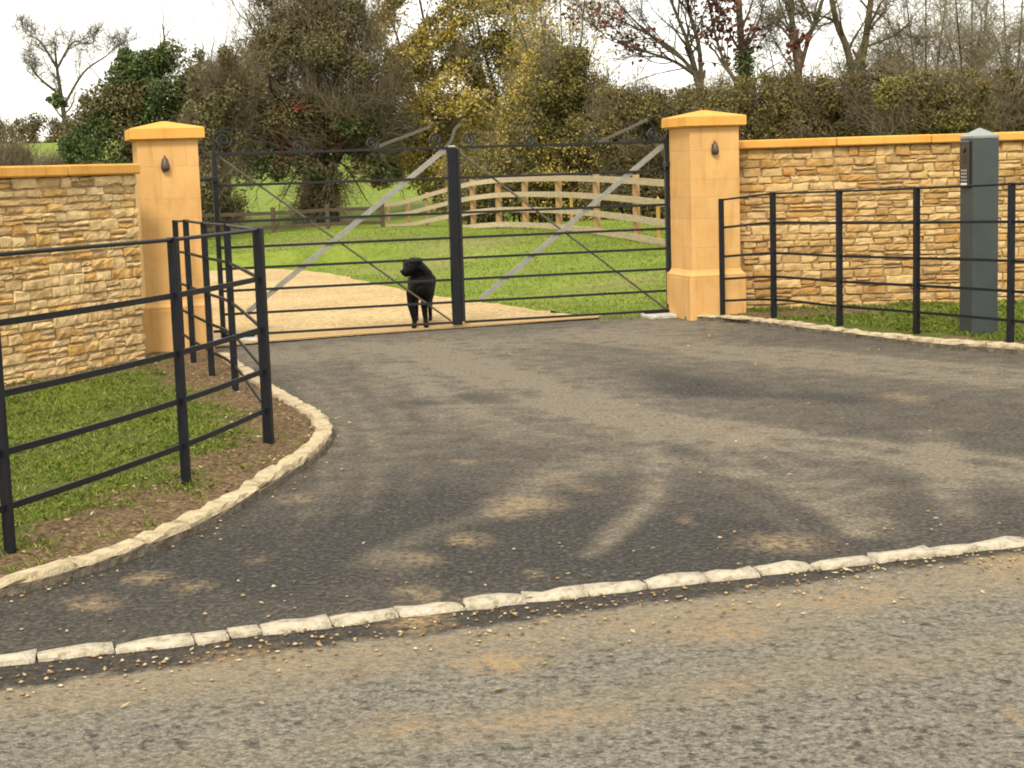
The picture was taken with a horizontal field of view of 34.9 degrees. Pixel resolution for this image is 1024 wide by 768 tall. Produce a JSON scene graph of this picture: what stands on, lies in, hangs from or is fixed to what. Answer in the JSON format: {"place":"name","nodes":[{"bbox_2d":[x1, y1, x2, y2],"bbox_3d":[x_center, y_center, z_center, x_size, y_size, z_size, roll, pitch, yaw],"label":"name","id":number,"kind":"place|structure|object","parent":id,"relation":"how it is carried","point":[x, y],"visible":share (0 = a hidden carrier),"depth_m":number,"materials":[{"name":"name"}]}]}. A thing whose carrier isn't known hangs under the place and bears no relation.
{"place":"outdoors","nodes":[
{"label":"outdoors","id":0,"kind":"place"},
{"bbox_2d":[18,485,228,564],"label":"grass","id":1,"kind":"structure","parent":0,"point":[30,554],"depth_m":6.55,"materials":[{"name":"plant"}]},
{"bbox_2d":[0,349,314,577],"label":"verge","id":2,"kind":"structure","parent":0,"point":[171,507],"depth_m":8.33,"materials":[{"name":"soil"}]},
{"bbox_2d":[0,219,274,554],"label":"estate railing","id":3,"kind":"object","parent":2,"relation":"on","point":[175,295],"visible":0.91,"depth_m":7.78,"materials":[{"name":"metal"}]},
{"bbox_2d":[0,375,309,571],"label":"fallen leaves","id":4,"kind":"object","parent":2,"relation":"on","point":[103,521],"depth_m":7.43,"materials":[{"name":"brown plant"}]},
{"bbox_2d":[2,140,676,320],"bbox_3d":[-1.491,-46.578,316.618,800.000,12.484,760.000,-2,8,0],"label":"ground","id":5,"kind":"structure","parent":0,"point":[333,254],"depth_m":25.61,"materials":[{"name":"green plant"}]},
{"bbox_2d":[0,118,50,179],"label":"field bush","id":6,"kind":"object","parent":5,"relation":"on","point":[9,156],"visible":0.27,"depth_m":93.73,"materials":[{"name":"green plant"}]},
{"bbox_2d":[17,145,105,177],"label":"field bush","id":7,"kind":"object","parent":5,"relation":"on","point":[58,161],"visible":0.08,"depth_m":88.56,"materials":[{"name":"green plant"}]},
{"bbox_2d":[0,105,127,143],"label":"field hedge","id":8,"kind":"object","parent":5,"relation":"on","point":[34,123],"visible":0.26,"depth_m":162.26,"materials":[{"name":"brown plant"}]},
{"bbox_2d":[0,163,145,384],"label":"stone wall","id":9,"kind":"structure","parent":5,"relation":"on","point":[49,208],"depth_m":12.44,"materials":[{"name":"beige stone"}]},
{"bbox_2d":[5,5,147,164],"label":"bare tree","id":10,"kind":"object","parent":5,"relation":"on","point":[56,65],"visible":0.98,"depth_m":58.94,"materials":[{"name":"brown plant"}]},
{"bbox_2d":[45,0,217,176],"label":"holly tree","id":11,"kind":"object","parent":5,"relation":"on","point":[132,93],"visible":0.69,"depth_m":49.72,"materials":[{"name":"green plant"}]},
{"bbox_2d":[0,352,334,598],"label":"kerb","id":12,"kind":"structure","parent":5,"relation":"on","point":[310,452],"depth_m":6.96,"materials":[{"name":"stone"}]},
{"bbox_2d":[124,121,214,353],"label":"gate pillar","id":13,"kind":"structure","parent":5,"relation":"on","point":[167,185],"depth_m":13.65,"materials":[{"name":"stone"}]},
{"bbox_2d":[153,0,298,239],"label":"thorn bush","id":14,"kind":"object","parent":5,"relation":"on","point":[218,95],"visible":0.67,"depth_m":47.80,"materials":[{"name":"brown plant"}]},
{"bbox_2d":[232,132,332,155],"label":"field hedge","id":15,"kind":"object","parent":5,"relation":"on","point":[249,145],"depth_m":117.98,"materials":[{"name":"green plant"}]},
{"bbox_2d":[202,203,384,239],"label":"field fence","id":16,"kind":"object","parent":5,"relation":"on","point":[327,210],"visible":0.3,"depth_m":46.49,"materials":[{"name":"brown wood"}]},
{"bbox_2d":[199,0,431,228],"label":"brown tree","id":17,"kind":"object","parent":5,"relation":"on","point":[360,109],"visible":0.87,"depth_m":52.47,"materials":[{"name":"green plant"}]},
{"bbox_2d":[362,0,505,209],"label":"yellow tree","id":18,"kind":"object","parent":5,"relation":"on","point":[442,106],"visible":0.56,"depth_m":55.75,"materials":[{"name":"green plant"}]},
{"bbox_2d":[426,0,569,173],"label":"yellow tree","id":19,"kind":"object","parent":5,"relation":"on","point":[496,35],"visible":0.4,"depth_m":58.52,"materials":[{"name":"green plant"}]},
{"bbox_2d":[0,536,1023,666],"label":"sett row","id":20,"kind":"object","parent":5,"relation":"on","point":[324,621],"visible":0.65,"depth_m":5.66,"materials":[{"name":"beige stone"}]},
{"bbox_2d":[385,174,670,245],"bbox_3d":[-0.792,-3.409,34.104,0.756,1.931,23.533,-4,8,-14],"label":"timber fence","id":21,"kind":"object","parent":5,"relation":"on","point":[635,198],"visible":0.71,"depth_m":29.05,"materials":[{"name":"beige wood"}]},
{"bbox_2d":[428,32,630,224],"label":"olive shrub","id":22,"kind":"object","parent":5,"relation":"on","point":[549,104],"visible":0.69,"depth_m":44.90,"materials":[{"name":"green plant"}]},
{"bbox_2d":[475,0,638,217],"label":"thin tree","id":23,"kind":"object","parent":5,"relation":"on","point":[544,32],"visible":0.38,"depth_m":51.80,"materials":[{"name":"brown plant"}]},
{"bbox_2d":[569,198,572,219],"bbox_3d":[1.050,-2.974,28.720,0.057,0.776,0.035,-2,8,-5],"label":"marker stake","id":24,"kind":"object","parent":5,"relation":"on","point":[571,205],"visible":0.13,"depth_m":28.68,"materials":[{"name":"yellow paint"}]},
{"bbox_2d":[348,66,840,182],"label":"wood","id":25,"kind":"object","parent":5,"relation":"on","point":[367,177],"visible":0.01,"depth_m":83.77,"materials":[{"name":"green plant"}]},
{"bbox_2d":[534,0,744,89],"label":"copper tree","id":26,"kind":"object","parent":5,"relation":"on","point":[686,42],"visible":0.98,"depth_m":43.08,"materials":[{"name":"brown plant"}]},
{"bbox_2d":[566,62,750,218],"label":"hedge shrub","id":27,"kind":"object","parent":5,"relation":"on","point":[629,108],"visible":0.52,"depth_m":42.01,"materials":[{"name":"green plant"}]},
{"bbox_2d":[656,196,660,238],"bbox_3d":[2.167,-2.387,24.144,0.057,0.798,0.035,-2,8,-5],"label":"marker stake","id":28,"kind":"object","parent":5,"relation":"on","point":[658,217],"visible":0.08,"depth_m":24.12,"materials":[{"name":"yellow paint"}]},
{"bbox_2d":[661,110,746,320],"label":"gate pillar","id":29,"kind":"structure","parent":5,"relation":"on","point":[704,158],"depth_m":15.41,"materials":[{"name":"stone"}]},
{"bbox_2d":[456,113,670,322],"bbox_3d":[0.590,-1.593,15.574,2.253,1.937,0.106,-4,8,-15],"label":"gate leaf","id":30,"kind":"object","parent":29,"relation":"attached to","point":[664,143],"visible":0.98,"depth_m":15.60,"materials":[{"name":"paint"}]},
{"bbox_2d":[671,0,813,91],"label":"copper tree","id":31,"kind":"object","parent":5,"relation":"on","point":[742,56],"visible":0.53,"depth_m":43.30,"materials":[{"name":"brown plant"}]},
{"bbox_2d":[728,0,858,76],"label":"bare tree","id":32,"kind":"object","parent":5,"relation":"on","point":[769,28],"visible":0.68,"depth_m":45.94,"materials":[{"name":"brown plant"}]},
{"bbox_2d":[682,44,1023,149],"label":"hedgerow","id":33,"kind":"object","parent":5,"relation":"on","point":[785,106],"visible":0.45,"depth_m":40.03,"materials":[{"name":"green plant"}]},
{"bbox_2d":[684,314,1023,354],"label":"kerb","id":34,"kind":"structure","parent":5,"relation":"on","point":[979,346],"depth_m":13.22,"materials":[{"name":"stone"}]},
{"bbox_2d":[767,0,944,90],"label":"bare tree","id":35,"kind":"object","parent":5,"relation":"on","point":[868,25],"visible":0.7,"depth_m":46.17,"materials":[{"name":"brown plant"}]},
{"bbox_2d":[739,131,1023,308],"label":"stone wall","id":36,"kind":"structure","parent":5,"relation":"on","point":[859,162],"depth_m":15.85,"materials":[{"name":"beige stone"}]},
{"bbox_2d":[805,0,980,85],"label":"bare tree","id":37,"kind":"object","parent":5,"relation":"on","point":[911,55],"visible":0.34,"depth_m":49.05,"materials":[{"name":"brown plant"}]},
{"bbox_2d":[852,48,1017,144],"bbox_3d":[10.053,-5.942,38.548,4.293,4.088,2.989,-2,8,0],"label":"hedge shrub","id":38,"kind":"object","parent":5,"relation":"on","point":[952,103],"visible":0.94,"depth_m":37.97,"materials":[{"name":"green plant"}]},
{"bbox_2d":[900,0,1023,89],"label":"bare tree","id":39,"kind":"object","parent":5,"relation":"on","point":[971,50],"visible":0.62,"depth_m":46.52,"materials":[{"name":"brown plant"}]},
{"bbox_2d":[948,0,1023,91],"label":"bare tree","id":40,"kind":"object","parent":5,"relation":"on","point":[1019,36],"visible":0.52,"depth_m":48.67,"materials":[{"name":"brown plant"}]},
{"bbox_2d":[209,269,594,346],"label":"gravel path","id":41,"kind":"structure","parent":0,"point":[323,297],"depth_m":18.03,"materials":[{"name":"beige gravel"}]},
{"bbox_2d":[214,336,257,341],"bbox_3d":[-2.541,-0.390,14.770,0.460,0.050,0.300,-4,8,-15],"label":"concrete pad","id":42,"kind":"object","parent":41,"relation":"on","point":[254,338],"visible":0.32,"depth_m":14.69,"materials":[{"name":"grey concrete"}]},
{"bbox_2d":[200,120,462,337],"bbox_3d":[-1.617,-1.430,14.980,2.473,1.911,0.106,-4,8,-15],"label":"gate leaf","id":43,"kind":"object","parent":42,"relation":"on","point":[453,218],"visible":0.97,"depth_m":15.06,"materials":[{"name":"paint"}]},
{"bbox_2d":[214,315,600,345],"bbox_3d":[-1.127,-0.538,15.501,4.155,0.001,0.996,-5,8,-25],"label":"sand strip","id":44,"kind":"object","parent":41,"relation":"on","point":[272,337],"visible":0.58,"depth_m":15.33,"materials":[{"name":"beige sand"}]},
{"bbox_2d":[400,257,435,327],"bbox_3d":[-0.892,-0.910,15.744,0.302,0.670,1.053,-2,8,0],"label":"dog","id":45,"kind":"object","parent":41,"relation":"on","point":[418,270],"visible":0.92,"depth_m":15.35},
{"bbox_2d":[0,315,1023,655],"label":"driveway","id":46,"kind":"structure","parent":0,"point":[482,457],"depth_m":7.95,"materials":[{"name":"grey asphalt"}]},
{"bbox_2d":[2,316,1012,708],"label":"fallen leaves","id":47,"kind":"object","parent":46,"relation":"on","point":[452,544],"visible":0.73,"depth_m":6.59,"materials":[{"name":"brown plant"}]},
{"bbox_2d":[640,313,676,318],"bbox_3d":[1.513,-0.666,15.865,0.460,0.050,0.300,-4,8,-15],"label":"concrete pad","id":48,"kind":"object","parent":46,"relation":"on","point":[660,315],"visible":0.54,"depth_m":15.72,"materials":[{"name":"grey concrete"}]},
{"bbox_2d":[0,547,1023,767],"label":"road","id":49,"kind":"structure","parent":0,"point":[869,678],"depth_m":4.75,"materials":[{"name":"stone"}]},
{"bbox_2d":[0,356,1023,698],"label":"stone chips","id":50,"kind":"object","parent":49,"relation":"on","point":[474,612],"visible":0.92,"depth_m":5.53,"materials":[{"name":"beige stone"}]},
{"bbox_2d":[0,0,1023,141],"label":"sky","id":51,"kind":"structure","parent":0,"point":[16,91],"materials":[{"name":"white"}]},
{"bbox_2d":[726,298,1023,343],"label":"verge","id":52,"kind":"structure","parent":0,"point":[783,312],"depth_m":14.42,"materials":[{"name":"green plant"}]},
{"bbox_2d":[718,182,1023,342],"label":"estate railing","id":53,"kind":"object","parent":52,"relation":"on","point":[1010,260],"visible":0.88,"depth_m":13.67,"materials":[{"name":"metal"}]},
{"bbox_2d":[960,128,999,334],"bbox_3d":[3.733,-1.182,13.074,0.252,1.725,0.226,-3,8,-11],"label":"intercom post","id":54,"kind":"object","parent":52,"relation":"on","point":[979,155],"visible":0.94,"depth_m":12.98,"materials":[{"name":"grey metal"}]}
]}

